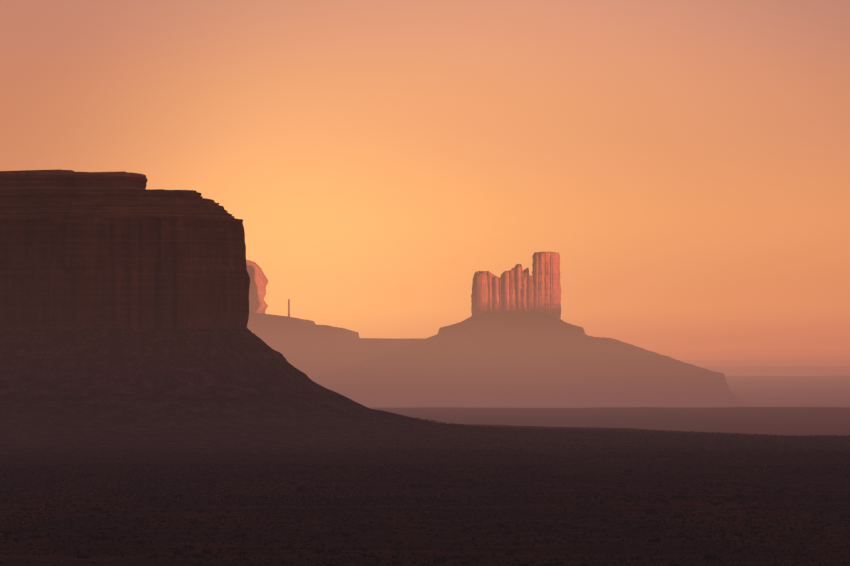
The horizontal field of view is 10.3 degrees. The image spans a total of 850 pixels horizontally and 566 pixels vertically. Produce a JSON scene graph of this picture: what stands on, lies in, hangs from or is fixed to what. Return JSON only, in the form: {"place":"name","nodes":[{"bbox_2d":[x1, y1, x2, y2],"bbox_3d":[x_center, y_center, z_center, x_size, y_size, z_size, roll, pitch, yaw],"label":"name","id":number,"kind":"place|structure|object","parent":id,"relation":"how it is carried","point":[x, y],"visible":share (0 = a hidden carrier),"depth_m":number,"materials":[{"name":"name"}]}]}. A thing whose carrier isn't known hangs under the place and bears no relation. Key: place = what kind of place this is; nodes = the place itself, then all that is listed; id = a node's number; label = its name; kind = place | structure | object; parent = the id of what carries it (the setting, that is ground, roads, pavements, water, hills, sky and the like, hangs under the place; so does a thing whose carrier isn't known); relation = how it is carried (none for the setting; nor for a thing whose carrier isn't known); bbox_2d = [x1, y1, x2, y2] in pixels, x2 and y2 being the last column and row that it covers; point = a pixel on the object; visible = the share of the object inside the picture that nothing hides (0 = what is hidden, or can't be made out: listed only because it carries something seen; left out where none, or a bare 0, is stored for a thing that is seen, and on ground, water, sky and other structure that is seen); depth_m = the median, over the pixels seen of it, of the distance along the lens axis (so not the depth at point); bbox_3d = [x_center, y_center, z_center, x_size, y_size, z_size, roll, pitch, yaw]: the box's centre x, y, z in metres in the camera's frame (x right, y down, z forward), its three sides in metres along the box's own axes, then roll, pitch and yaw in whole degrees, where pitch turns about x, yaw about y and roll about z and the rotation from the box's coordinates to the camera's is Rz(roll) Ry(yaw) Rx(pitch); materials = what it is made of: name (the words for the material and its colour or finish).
{"place":"outdoors","nodes":[
{"label":"outdoors","id":0,"kind":"place"},
{"bbox_2d":[0,376,849,565],"bbox_3d":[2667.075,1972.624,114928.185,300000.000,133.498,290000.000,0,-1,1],"label":"ground","id":1,"kind":"structure","parent":0,"point":[814,418],"depth_m":3640.46,"materials":[{"name":"brown plant"}]},
{"bbox_2d":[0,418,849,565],"bbox_3d":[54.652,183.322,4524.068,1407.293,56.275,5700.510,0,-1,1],"label":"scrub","id":2,"kind":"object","parent":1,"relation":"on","point":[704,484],"visible":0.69,"depth_m":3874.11,"materials":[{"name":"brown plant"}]},
{"bbox_2d":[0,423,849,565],"bbox_3d":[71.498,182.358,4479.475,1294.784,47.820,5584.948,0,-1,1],"label":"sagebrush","id":3,"kind":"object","parent":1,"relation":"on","point":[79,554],"visible":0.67,"depth_m":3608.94,"materials":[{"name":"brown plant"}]},
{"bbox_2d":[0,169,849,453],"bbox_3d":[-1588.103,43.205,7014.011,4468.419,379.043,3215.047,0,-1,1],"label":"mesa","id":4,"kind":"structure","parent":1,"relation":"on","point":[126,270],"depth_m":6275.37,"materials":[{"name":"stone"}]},
{"bbox_2d":[317,311,754,405],"bbox_3d":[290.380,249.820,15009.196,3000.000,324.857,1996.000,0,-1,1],"label":"butte base slope","id":5,"kind":"structure","parent":1,"relation":"on","point":[515,358],"depth_m":14759.84,"materials":[{"name":"brown stone"}]},
{"bbox_2d":[471,251,560,317],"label":"butte","id":6,"kind":"object","parent":5,"relation":"on","point":[516,288],"visible":0.88,"depth_m":14981.31,"materials":[{"name":"stone"}]},
{"bbox_2d":[247,312,849,401],"bbox_3d":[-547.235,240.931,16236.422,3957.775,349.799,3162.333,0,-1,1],"label":"hillside","id":7,"kind":"structure","parent":1,"relation":"on","point":[312,350],"depth_m":15598.23,"materials":[{"name":"brown stone"}]},
{"bbox_2d":[246,260,289,316],"bbox_3d":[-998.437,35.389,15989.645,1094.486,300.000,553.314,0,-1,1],"label":"rock formation","id":8,"kind":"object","parent":7,"relation":"on","point":[257,288],"depth_m":15917.80,"materials":[{"name":"stone"}]},
{"bbox_2d":[699,366,849,375],"bbox_3d":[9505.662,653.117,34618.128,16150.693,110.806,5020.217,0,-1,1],"label":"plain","id":9,"kind":"structure","parent":1,"relation":"on","point":[785,370],"depth_m":32788.16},
{"bbox_2d":[0,0,849,351],"label":"sky","id":10,"kind":"structure","parent":0,"point":[685,164],"materials":[{"name":"orange"}]}
]}

